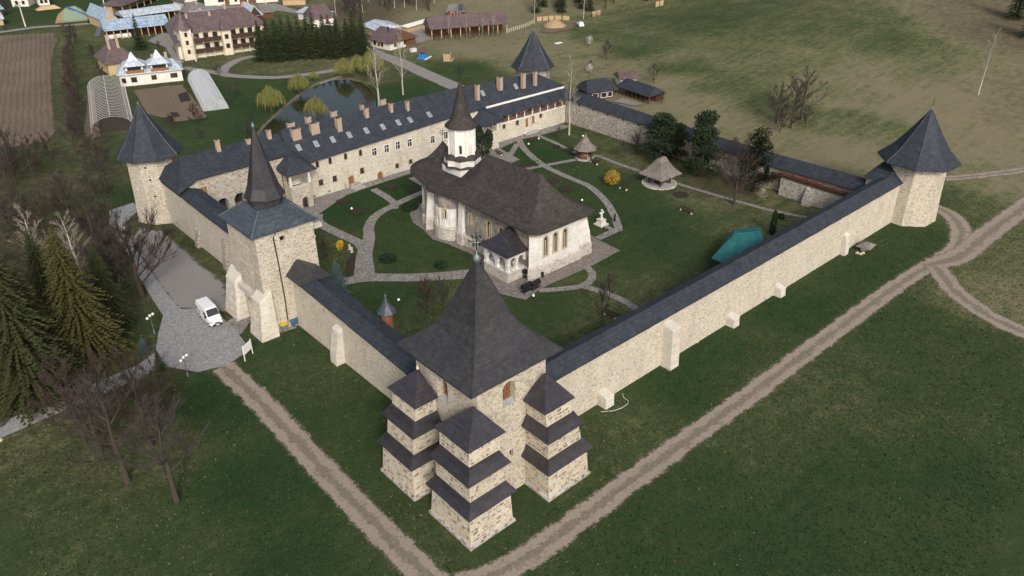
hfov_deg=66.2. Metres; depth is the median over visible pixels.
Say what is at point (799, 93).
bare tree
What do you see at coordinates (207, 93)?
greenhouse
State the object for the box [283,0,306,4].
shed
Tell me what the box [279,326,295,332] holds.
bin stand
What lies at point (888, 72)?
ground
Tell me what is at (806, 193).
wall walk
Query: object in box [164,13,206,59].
guest house wing
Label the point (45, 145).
bare tree
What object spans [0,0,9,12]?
bare bush
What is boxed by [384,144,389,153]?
window
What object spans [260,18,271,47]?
spruce tree
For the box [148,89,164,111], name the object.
garden row
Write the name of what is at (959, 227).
gravel track
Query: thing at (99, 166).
bare tree
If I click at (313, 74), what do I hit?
willow tree
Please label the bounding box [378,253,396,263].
clipped shrub
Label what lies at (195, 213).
curtain wall
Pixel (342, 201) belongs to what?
flower bed
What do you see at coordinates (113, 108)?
greenhouse
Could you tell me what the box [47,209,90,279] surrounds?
birch tree
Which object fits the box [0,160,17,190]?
bare tree
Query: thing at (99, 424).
bare tree
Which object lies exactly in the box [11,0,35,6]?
house
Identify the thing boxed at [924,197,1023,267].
gravel track
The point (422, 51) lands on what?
well house
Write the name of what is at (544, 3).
spruce tree
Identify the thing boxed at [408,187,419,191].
flower bed
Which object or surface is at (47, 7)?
firewood heap
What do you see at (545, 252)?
window
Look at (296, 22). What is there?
spruce tree
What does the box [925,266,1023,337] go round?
gravel track
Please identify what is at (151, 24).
barn
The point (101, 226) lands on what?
bare tree
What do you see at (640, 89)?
tavern wing
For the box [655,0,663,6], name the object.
fence
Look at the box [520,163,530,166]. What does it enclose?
flower bed
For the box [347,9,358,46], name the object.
spruce tree
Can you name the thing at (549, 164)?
footpath
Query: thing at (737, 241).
canopy
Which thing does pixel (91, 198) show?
bare tree
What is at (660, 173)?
pavilion
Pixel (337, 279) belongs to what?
blue spruce
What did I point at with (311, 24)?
spruce tree
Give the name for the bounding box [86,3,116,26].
barn
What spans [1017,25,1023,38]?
spruce tree
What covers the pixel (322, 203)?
courtyard pavement
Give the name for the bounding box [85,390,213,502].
bare tree
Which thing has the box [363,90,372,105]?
bare bush
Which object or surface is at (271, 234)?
gate tower
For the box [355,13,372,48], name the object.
spruce tree
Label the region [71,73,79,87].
bare bush
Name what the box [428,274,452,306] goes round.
bare bush
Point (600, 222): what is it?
stone cross
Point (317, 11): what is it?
house
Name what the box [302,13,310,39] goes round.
spruce tree
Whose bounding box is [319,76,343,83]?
stone embankment
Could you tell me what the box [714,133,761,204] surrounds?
bare tree
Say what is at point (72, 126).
bare bush
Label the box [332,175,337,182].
window
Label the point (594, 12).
fence
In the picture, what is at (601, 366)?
curtain wall
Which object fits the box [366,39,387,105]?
birch tree
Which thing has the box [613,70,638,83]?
shed
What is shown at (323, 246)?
bare bush
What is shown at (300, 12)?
shed
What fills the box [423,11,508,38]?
barn
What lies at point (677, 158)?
bare bush
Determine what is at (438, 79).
valley road
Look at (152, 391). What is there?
bare bush
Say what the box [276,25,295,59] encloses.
spruce tree
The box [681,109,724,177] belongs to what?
pine tree
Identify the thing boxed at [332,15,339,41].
spruce tree
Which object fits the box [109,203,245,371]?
cobbled forecourt
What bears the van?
on the cobbled forecourt
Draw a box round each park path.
[183,67,229,75]
[218,55,355,78]
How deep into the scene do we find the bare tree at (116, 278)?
116.06 m
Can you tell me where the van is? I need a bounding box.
[195,297,222,326]
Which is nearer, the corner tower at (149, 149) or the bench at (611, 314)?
the bench at (611, 314)
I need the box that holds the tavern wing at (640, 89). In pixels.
[615,78,665,103]
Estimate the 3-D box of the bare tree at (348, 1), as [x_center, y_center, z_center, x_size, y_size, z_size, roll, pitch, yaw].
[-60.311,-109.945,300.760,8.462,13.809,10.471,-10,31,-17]
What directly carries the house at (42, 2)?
on the ground at (888, 72)
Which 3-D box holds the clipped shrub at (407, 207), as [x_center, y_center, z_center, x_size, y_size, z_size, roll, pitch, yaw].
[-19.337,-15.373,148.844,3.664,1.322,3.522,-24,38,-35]
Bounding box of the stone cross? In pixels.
[593,209,608,227]
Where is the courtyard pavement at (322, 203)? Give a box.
[304,124,570,213]
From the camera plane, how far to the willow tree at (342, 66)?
225.65 m
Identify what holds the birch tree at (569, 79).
on the ground at (888, 72)
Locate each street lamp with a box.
[146,313,155,333]
[179,354,188,376]
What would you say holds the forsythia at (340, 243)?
on the ground at (888, 72)
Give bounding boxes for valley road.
[364,46,463,88]
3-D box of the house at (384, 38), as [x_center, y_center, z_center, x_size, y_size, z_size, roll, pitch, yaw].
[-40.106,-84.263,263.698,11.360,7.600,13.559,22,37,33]
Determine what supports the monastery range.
on the ground at (888, 72)
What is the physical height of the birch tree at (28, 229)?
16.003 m
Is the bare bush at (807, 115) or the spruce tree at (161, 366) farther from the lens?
the bare bush at (807, 115)
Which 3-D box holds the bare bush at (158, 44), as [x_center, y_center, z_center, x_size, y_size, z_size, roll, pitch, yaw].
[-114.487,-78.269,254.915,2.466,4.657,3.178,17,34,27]
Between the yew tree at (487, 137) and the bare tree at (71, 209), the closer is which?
the bare tree at (71, 209)
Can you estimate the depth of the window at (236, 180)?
141.39 m
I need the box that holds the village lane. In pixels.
[0,23,90,32]
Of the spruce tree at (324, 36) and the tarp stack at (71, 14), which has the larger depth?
the tarp stack at (71, 14)
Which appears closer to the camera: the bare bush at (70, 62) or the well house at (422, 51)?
the bare bush at (70, 62)
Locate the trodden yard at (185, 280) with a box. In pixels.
[131,228,226,311]
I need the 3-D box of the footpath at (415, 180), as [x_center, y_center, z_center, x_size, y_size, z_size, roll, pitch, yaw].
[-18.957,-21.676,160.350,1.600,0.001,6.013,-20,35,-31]
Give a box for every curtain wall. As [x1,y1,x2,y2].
[160,181,233,271]
[286,259,415,399]
[545,173,902,415]
[558,87,865,192]
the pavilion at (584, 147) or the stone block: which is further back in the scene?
the pavilion at (584, 147)
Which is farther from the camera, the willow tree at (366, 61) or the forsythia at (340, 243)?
the willow tree at (366, 61)
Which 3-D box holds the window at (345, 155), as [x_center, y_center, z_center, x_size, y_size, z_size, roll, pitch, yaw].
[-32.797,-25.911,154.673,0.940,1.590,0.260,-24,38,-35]
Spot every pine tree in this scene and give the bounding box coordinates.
[636,112,680,160]
[661,122,688,158]
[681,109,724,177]
[735,125,777,192]
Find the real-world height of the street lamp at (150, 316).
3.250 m
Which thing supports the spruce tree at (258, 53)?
on the ground at (888, 72)
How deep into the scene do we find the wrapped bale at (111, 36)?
273.76 m
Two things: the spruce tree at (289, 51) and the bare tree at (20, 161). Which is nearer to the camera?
the bare tree at (20, 161)
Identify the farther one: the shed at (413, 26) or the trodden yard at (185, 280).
the shed at (413, 26)
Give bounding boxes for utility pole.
[18,1,25,26]
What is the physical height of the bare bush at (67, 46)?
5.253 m
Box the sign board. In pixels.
[242,339,252,360]
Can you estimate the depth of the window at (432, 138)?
167.82 m
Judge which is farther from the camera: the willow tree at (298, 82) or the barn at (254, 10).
the barn at (254, 10)
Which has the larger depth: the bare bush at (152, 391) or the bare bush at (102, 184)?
the bare bush at (102, 184)
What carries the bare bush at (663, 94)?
on the ground at (888, 72)
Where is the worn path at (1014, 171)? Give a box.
[945,167,1023,180]
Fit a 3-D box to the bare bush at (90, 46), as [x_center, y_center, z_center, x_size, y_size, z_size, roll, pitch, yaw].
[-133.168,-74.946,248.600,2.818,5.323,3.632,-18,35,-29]
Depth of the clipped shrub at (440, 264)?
128.18 m
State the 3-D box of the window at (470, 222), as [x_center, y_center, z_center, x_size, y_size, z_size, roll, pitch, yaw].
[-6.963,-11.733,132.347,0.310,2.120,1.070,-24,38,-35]
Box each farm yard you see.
[147,33,183,62]
[177,2,297,12]
[409,28,431,43]
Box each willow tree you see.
[255,85,286,113]
[288,72,308,93]
[303,97,328,119]
[309,71,318,80]
[333,57,353,77]
[349,54,362,73]
[358,49,384,77]
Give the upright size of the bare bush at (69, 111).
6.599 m
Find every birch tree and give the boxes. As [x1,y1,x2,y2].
[6,202,50,269]
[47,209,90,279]
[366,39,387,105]
[394,33,409,94]
[532,0,536,24]
[559,54,580,134]
[977,29,1000,94]
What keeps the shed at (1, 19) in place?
on the ground at (888, 72)
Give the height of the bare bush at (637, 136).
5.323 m
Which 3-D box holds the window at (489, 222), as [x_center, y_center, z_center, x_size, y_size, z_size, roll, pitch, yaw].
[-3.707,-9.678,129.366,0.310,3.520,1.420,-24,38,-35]
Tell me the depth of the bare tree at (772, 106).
187.49 m
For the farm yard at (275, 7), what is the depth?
323.32 m
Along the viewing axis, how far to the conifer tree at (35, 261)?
103.50 m
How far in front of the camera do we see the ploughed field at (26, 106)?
222.41 m
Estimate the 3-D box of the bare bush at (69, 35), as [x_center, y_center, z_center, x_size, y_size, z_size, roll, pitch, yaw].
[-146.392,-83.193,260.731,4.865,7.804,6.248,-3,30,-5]
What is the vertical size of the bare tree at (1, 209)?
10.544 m
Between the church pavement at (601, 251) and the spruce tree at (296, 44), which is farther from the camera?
the spruce tree at (296, 44)
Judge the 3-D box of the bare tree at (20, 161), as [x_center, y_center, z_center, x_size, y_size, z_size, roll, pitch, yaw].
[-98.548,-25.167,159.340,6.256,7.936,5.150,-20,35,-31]
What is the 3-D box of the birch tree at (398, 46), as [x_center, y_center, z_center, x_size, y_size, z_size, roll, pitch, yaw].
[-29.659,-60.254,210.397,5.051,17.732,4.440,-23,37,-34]
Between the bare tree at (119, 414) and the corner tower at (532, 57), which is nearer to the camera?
the bare tree at (119, 414)
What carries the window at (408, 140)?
in the monastery range
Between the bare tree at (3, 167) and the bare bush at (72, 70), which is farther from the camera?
the bare bush at (72, 70)
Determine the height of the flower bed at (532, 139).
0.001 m
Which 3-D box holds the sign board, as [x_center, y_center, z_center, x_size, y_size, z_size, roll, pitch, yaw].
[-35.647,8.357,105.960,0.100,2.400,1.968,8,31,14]
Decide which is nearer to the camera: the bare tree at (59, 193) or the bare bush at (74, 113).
the bare tree at (59, 193)
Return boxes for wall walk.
[754,167,851,208]
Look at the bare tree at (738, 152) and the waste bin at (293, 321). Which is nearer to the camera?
the waste bin at (293, 321)
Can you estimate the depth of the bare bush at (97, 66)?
226.22 m
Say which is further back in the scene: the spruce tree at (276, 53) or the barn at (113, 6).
the barn at (113, 6)
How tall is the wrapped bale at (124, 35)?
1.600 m
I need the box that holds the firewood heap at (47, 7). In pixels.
[35,5,59,10]
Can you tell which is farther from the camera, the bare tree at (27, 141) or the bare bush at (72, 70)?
the bare bush at (72, 70)
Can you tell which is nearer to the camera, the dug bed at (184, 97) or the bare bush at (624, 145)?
the bare bush at (624, 145)
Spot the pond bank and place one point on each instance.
(288, 103)
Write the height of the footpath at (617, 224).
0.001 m
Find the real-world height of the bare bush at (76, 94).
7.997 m
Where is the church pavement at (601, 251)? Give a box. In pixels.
[410,203,619,299]
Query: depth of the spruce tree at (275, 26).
251.85 m
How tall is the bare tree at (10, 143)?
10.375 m
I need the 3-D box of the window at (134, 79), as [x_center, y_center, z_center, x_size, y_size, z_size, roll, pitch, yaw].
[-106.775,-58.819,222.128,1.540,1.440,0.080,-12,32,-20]
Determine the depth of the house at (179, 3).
316.34 m
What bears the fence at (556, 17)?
on the ground at (888, 72)
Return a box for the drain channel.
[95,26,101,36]
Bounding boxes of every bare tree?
[0,126,22,167]
[0,128,19,166]
[0,137,36,184]
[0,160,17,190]
[0,179,19,224]
[0,183,35,233]
[0,198,15,240]
[0,205,26,240]
[4,152,18,173]
[5,143,27,166]
[12,144,40,179]
[13,344,90,409]
[14,132,41,166]
[25,201,53,241]
[25,356,105,443]
[26,190,48,214]
[33,129,57,159]
[38,169,73,208]
[42,168,80,216]
[43,373,123,454]
[46,187,71,215]
[51,347,134,419]
[53,113,95,156]
[57,201,82,229]
[57,361,161,484]
[61,186,110,238]
[71,134,103,167]
[71,199,182,298]
[71,213,124,276]
[73,209,104,236]
[76,245,124,294]
[85,140,111,171]
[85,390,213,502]
[92,158,113,190]
[94,223,140,268]
[96,201,111,222]
[96,342,160,403]
[99,371,168,448]
[105,250,140,303]
[124,351,180,413]
[341,0,363,19]
[346,0,359,18]
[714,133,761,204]
[766,81,792,123]
[776,74,813,127]
[789,65,830,119]
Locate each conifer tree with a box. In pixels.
[0,252,100,426]
[0,257,13,296]
[11,269,86,380]
[18,230,62,328]
[40,227,139,385]
[85,244,140,334]
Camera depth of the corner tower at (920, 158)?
137.99 m
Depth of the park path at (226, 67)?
233.25 m
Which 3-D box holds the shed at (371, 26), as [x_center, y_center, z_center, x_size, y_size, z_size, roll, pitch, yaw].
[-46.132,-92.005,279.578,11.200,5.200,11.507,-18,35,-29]
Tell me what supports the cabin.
on the ground at (888, 72)
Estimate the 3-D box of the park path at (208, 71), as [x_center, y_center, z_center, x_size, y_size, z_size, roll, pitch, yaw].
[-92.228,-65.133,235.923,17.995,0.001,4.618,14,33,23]
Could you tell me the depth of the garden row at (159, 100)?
209.49 m
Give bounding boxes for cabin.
[446,4,465,14]
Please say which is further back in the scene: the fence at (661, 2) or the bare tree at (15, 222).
the fence at (661, 2)
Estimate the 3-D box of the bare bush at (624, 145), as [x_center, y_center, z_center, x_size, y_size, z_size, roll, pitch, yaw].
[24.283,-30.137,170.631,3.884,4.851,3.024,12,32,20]
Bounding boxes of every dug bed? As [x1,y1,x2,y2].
[171,112,179,116]
[178,92,190,101]
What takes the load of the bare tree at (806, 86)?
on the ground at (888, 72)
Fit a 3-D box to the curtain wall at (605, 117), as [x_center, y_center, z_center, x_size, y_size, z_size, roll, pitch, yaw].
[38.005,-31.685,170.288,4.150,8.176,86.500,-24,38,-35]
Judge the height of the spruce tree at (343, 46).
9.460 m
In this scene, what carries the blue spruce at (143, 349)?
on the ground at (888, 72)
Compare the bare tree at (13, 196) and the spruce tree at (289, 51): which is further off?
the spruce tree at (289, 51)
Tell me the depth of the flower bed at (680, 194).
154.23 m
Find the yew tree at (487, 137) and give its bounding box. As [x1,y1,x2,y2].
[475,125,492,154]
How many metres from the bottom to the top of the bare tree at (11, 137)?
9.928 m
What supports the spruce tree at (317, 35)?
on the ground at (888, 72)
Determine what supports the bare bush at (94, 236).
on the ground at (888, 72)
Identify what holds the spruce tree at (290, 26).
on the ground at (888, 72)
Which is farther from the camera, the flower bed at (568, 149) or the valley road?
the valley road
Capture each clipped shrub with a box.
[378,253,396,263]
[401,202,418,210]
[433,260,447,268]
[778,213,784,219]
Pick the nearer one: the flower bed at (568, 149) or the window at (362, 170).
the window at (362, 170)
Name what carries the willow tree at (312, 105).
on the pond bank
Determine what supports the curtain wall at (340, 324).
on the ground at (888, 72)
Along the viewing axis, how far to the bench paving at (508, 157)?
173.32 m
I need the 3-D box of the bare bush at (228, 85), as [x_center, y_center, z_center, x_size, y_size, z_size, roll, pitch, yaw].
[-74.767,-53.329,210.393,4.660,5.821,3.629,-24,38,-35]
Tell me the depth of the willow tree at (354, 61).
231.09 m
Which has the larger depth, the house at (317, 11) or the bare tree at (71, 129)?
the house at (317, 11)
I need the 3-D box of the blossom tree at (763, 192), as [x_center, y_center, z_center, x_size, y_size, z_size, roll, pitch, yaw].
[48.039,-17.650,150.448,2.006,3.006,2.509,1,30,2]
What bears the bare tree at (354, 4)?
on the ground at (888, 72)
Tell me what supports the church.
on the church pavement at (601, 251)
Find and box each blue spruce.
[137,336,150,356]
[328,260,353,293]
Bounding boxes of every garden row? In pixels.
[145,89,161,112]
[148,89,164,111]
[151,89,167,111]
[154,89,171,111]
[158,89,174,111]
[161,89,178,111]
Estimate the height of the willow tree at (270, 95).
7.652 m
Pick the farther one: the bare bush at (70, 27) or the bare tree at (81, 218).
the bare bush at (70, 27)
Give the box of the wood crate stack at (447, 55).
[443,51,453,61]
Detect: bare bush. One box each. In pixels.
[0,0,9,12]
[7,158,19,175]
[18,198,29,212]
[46,194,60,214]
[56,74,78,95]
[57,65,78,90]
[57,91,83,115]
[58,23,68,35]
[60,45,68,58]
[61,96,83,119]
[62,44,75,55]
[62,54,77,77]
[62,59,75,80]
[62,85,85,112]
[63,27,76,46]
[64,107,78,125]
[65,51,76,62]
[65,108,83,123]
[65,115,80,142]
[66,22,76,42]
[68,112,83,137]
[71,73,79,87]
[72,214,89,237]
[76,172,95,190]
[83,207,101,224]
[85,44,94,58]
[85,178,102,198]
[85,227,107,250]
[91,120,107,142]
[92,60,102,79]
[94,176,111,198]
[133,383,167,426]
[155,40,163,51]
[164,112,176,129]
[187,101,203,125]
[191,124,202,138]
[224,79,238,98]
[240,118,256,138]
[318,233,330,260]
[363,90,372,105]
[417,274,437,314]
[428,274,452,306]
[555,126,562,139]
[595,281,612,317]
[601,38,613,59]
[603,270,617,295]
[614,140,631,156]
[631,132,641,151]
[648,60,660,82]
[658,91,664,103]
[673,152,681,165]
[774,108,790,131]
[801,106,814,126]
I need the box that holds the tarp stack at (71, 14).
[55,6,89,22]
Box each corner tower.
[117,97,183,224]
[376,232,593,550]
[511,29,553,78]
[877,99,961,226]
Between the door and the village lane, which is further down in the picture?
the door
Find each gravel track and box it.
[213,362,451,575]
[454,263,929,575]
[920,205,972,266]
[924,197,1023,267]
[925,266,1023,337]
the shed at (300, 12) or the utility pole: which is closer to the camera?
the utility pole
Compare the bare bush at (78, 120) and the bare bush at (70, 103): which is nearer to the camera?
the bare bush at (78, 120)
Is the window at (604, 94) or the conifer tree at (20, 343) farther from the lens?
the window at (604, 94)
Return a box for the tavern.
[576,77,618,98]
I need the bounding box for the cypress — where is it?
[769,210,778,234]
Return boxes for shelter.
[856,240,876,251]
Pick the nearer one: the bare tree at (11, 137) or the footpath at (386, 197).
the footpath at (386, 197)
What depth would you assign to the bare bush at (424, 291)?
113.81 m
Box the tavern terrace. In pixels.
[614,98,641,105]
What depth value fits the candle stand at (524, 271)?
124.71 m
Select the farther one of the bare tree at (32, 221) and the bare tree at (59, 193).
the bare tree at (59, 193)
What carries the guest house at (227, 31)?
on the ground at (888, 72)
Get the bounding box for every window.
[131,77,137,82]
[200,185,207,192]
[217,181,224,191]
[233,177,240,187]
[318,178,323,186]
[328,157,332,164]
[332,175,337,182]
[343,153,347,160]
[359,167,364,174]
[371,147,377,156]
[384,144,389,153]
[395,141,400,149]
[407,138,411,147]
[430,135,434,143]
[438,380,447,404]
[468,213,471,224]
[486,219,491,238]
[503,381,515,408]
[542,235,548,258]
[552,231,558,253]
[561,227,567,249]
[601,92,606,97]
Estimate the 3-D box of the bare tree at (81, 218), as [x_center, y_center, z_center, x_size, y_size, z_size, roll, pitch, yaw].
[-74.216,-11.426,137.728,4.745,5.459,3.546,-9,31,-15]
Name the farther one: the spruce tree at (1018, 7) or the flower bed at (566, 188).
the spruce tree at (1018, 7)
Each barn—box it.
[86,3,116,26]
[100,14,167,39]
[101,0,157,13]
[115,3,180,18]
[240,1,262,19]
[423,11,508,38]
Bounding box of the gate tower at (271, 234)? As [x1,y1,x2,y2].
[218,112,318,342]
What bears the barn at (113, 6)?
on the ground at (888, 72)
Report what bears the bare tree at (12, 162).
on the ground at (888, 72)
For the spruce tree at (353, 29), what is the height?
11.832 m
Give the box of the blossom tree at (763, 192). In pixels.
[758,187,767,202]
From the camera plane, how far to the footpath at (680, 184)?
156.52 m
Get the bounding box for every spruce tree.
[131,14,147,50]
[154,350,167,372]
[250,20,269,61]
[259,27,274,63]
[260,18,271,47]
[265,20,287,63]
[269,19,283,41]
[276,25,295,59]
[277,16,285,45]
[280,28,300,61]
[282,15,293,43]
[290,28,303,58]
[292,15,302,36]
[297,27,311,58]
[301,28,321,60]
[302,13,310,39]
[307,13,319,48]
[313,25,324,57]
[317,25,333,58]
[318,15,325,34]
[322,24,343,58]
[325,14,335,39]
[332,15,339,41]
[332,28,349,57]
[341,18,348,41]
[341,22,359,56]
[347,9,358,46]
[348,17,360,55]
[354,17,372,57]
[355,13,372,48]
[531,0,541,13]
[540,0,547,7]
[554,0,566,13]
[577,0,585,8]
[584,0,595,11]
[1003,0,1023,21]
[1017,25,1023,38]
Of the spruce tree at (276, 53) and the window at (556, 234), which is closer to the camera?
the window at (556, 234)
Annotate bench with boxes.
[604,309,617,318]
[679,205,693,214]
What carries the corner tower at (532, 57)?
on the ground at (888, 72)
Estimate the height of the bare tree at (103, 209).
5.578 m
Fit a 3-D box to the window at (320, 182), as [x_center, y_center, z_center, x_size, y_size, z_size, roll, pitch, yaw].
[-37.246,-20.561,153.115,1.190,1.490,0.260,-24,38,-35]
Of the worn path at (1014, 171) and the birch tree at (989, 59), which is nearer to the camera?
the worn path at (1014, 171)
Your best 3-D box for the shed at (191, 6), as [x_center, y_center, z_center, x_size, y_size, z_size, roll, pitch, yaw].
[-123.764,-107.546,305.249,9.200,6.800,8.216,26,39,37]
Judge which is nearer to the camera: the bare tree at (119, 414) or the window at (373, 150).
the bare tree at (119, 414)
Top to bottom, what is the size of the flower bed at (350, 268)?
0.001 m
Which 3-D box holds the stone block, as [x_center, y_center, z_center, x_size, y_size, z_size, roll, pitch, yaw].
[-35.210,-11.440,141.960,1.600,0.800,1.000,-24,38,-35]
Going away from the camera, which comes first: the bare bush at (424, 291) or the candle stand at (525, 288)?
the bare bush at (424, 291)
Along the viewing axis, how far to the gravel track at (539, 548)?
90.98 m
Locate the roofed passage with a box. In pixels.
[864,161,894,184]
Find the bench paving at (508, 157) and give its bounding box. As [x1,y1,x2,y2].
[481,148,519,162]
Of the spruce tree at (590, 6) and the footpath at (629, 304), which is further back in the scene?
the spruce tree at (590, 6)
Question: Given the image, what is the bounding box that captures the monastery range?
[158,71,569,208]
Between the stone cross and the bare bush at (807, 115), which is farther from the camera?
the bare bush at (807, 115)
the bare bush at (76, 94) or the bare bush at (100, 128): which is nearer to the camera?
the bare bush at (100, 128)
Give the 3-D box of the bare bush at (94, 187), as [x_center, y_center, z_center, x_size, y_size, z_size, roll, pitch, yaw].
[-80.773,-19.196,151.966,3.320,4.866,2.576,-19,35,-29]
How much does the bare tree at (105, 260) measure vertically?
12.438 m
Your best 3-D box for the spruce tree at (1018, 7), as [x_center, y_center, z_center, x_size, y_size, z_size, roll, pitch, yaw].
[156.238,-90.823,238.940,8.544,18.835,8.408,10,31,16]
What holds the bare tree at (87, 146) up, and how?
on the ground at (888, 72)
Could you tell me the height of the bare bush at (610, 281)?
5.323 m
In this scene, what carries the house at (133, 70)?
on the ground at (888, 72)
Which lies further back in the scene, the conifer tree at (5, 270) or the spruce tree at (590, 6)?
the spruce tree at (590, 6)
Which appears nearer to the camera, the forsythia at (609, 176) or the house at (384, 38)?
the forsythia at (609, 176)
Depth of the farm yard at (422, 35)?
275.92 m
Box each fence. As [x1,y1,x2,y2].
[507,20,532,32]
[537,15,568,20]
[573,4,654,18]
[592,10,600,16]
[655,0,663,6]
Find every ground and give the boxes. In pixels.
[0,0,1023,575]
[539,23,575,32]
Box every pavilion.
[573,133,596,161]
[638,156,681,189]
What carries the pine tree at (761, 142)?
on the ground at (888, 72)
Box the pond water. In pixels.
[258,79,375,137]
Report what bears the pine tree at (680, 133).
on the ground at (888, 72)
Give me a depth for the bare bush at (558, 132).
181.66 m
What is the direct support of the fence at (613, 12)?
on the ground at (888, 72)
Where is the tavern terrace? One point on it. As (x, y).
(626, 101)
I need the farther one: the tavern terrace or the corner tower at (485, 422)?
the tavern terrace
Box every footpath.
[0,364,149,437]
[313,214,361,249]
[342,269,468,283]
[354,190,421,275]
[371,188,398,208]
[409,177,422,186]
[509,143,519,154]
[516,139,622,239]
[526,159,576,169]
[535,134,806,217]
[538,266,596,291]
[583,285,637,309]
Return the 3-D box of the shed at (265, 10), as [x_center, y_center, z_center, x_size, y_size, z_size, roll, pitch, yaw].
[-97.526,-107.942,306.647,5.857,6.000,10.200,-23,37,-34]
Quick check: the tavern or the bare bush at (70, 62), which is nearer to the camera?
the tavern
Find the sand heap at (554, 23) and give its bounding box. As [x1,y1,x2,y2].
[542,19,565,27]
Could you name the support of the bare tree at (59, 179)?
on the ground at (888, 72)
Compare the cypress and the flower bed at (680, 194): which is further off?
the flower bed at (680, 194)
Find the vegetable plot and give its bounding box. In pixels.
[134,84,206,121]
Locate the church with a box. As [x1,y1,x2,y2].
[410,66,594,282]
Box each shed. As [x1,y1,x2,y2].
[0,12,3,24]
[178,2,206,14]
[255,3,274,18]
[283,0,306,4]
[296,7,334,19]
[364,19,402,34]
[401,19,424,31]
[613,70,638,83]
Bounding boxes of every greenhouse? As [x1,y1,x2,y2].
[87,75,132,132]
[188,69,228,110]
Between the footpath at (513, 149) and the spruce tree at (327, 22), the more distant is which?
the spruce tree at (327, 22)
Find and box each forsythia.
[336,240,343,250]
[604,170,621,184]
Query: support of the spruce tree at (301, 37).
on the ground at (888, 72)
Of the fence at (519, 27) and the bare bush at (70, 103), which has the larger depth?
the fence at (519, 27)
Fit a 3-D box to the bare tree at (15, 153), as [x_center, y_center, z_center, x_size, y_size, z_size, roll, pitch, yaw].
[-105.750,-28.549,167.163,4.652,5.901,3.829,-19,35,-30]
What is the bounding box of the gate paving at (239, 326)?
[227,317,250,333]
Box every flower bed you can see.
[336,198,349,203]
[346,251,354,274]
[351,208,364,213]
[385,184,396,188]
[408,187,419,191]
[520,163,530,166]
[527,137,537,140]
[547,179,558,183]
[559,186,573,191]
[563,148,573,151]
[673,191,688,197]
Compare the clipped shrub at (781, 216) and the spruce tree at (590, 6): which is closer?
the clipped shrub at (781, 216)
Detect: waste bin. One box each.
[279,321,287,332]
[289,317,298,326]
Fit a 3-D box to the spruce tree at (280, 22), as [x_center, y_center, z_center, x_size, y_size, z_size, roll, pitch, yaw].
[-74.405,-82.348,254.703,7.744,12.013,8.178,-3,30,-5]
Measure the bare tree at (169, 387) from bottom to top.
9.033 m
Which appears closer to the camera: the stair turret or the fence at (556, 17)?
the stair turret
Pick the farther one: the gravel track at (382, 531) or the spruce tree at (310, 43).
the spruce tree at (310, 43)
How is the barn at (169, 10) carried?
on the ground at (888, 72)
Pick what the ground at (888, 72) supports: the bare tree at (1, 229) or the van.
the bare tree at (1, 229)
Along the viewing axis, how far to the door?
202.40 m
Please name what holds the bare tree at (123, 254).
on the ground at (888, 72)
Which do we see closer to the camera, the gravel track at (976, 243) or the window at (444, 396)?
the window at (444, 396)
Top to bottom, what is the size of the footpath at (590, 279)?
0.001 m
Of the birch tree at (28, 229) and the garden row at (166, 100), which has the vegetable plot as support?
the garden row at (166, 100)
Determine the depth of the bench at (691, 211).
147.07 m
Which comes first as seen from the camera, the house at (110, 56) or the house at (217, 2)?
the house at (110, 56)
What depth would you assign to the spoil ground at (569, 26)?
284.30 m
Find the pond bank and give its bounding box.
[257,77,368,134]
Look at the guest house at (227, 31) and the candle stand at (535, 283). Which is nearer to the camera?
the candle stand at (535, 283)
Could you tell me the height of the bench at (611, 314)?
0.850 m
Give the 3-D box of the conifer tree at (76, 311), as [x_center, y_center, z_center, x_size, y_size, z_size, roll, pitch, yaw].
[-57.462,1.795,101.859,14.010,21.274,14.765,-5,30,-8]
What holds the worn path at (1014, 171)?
on the ground at (888, 72)
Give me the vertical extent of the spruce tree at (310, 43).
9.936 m
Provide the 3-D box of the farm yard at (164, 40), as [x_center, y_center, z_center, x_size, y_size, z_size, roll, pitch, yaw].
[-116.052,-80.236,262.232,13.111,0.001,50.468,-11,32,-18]
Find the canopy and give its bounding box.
[709,227,763,268]
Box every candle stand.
[521,281,531,292]
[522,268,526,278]
[530,278,540,290]
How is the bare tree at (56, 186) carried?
on the ground at (888, 72)
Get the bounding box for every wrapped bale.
[108,33,120,39]
[122,33,130,37]
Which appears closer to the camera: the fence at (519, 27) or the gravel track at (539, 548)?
the gravel track at (539, 548)
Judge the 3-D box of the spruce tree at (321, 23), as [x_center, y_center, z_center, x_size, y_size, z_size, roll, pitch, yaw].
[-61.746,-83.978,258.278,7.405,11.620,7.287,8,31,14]
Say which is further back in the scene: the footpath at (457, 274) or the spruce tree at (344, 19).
the spruce tree at (344, 19)
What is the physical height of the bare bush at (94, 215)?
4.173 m
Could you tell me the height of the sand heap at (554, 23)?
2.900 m
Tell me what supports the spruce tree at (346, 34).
on the ground at (888, 72)
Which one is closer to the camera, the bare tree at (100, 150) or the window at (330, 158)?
the window at (330, 158)
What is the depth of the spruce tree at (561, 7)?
311.94 m
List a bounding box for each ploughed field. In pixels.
[0,32,57,146]
[84,90,100,139]
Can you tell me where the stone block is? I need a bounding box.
[313,221,321,228]
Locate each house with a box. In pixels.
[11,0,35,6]
[36,0,49,5]
[93,34,128,75]
[116,50,182,86]
[169,2,263,60]
[171,0,198,6]
[204,0,277,5]
[304,3,333,26]
[367,26,418,50]
[417,46,431,59]
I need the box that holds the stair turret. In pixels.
[377,294,403,336]

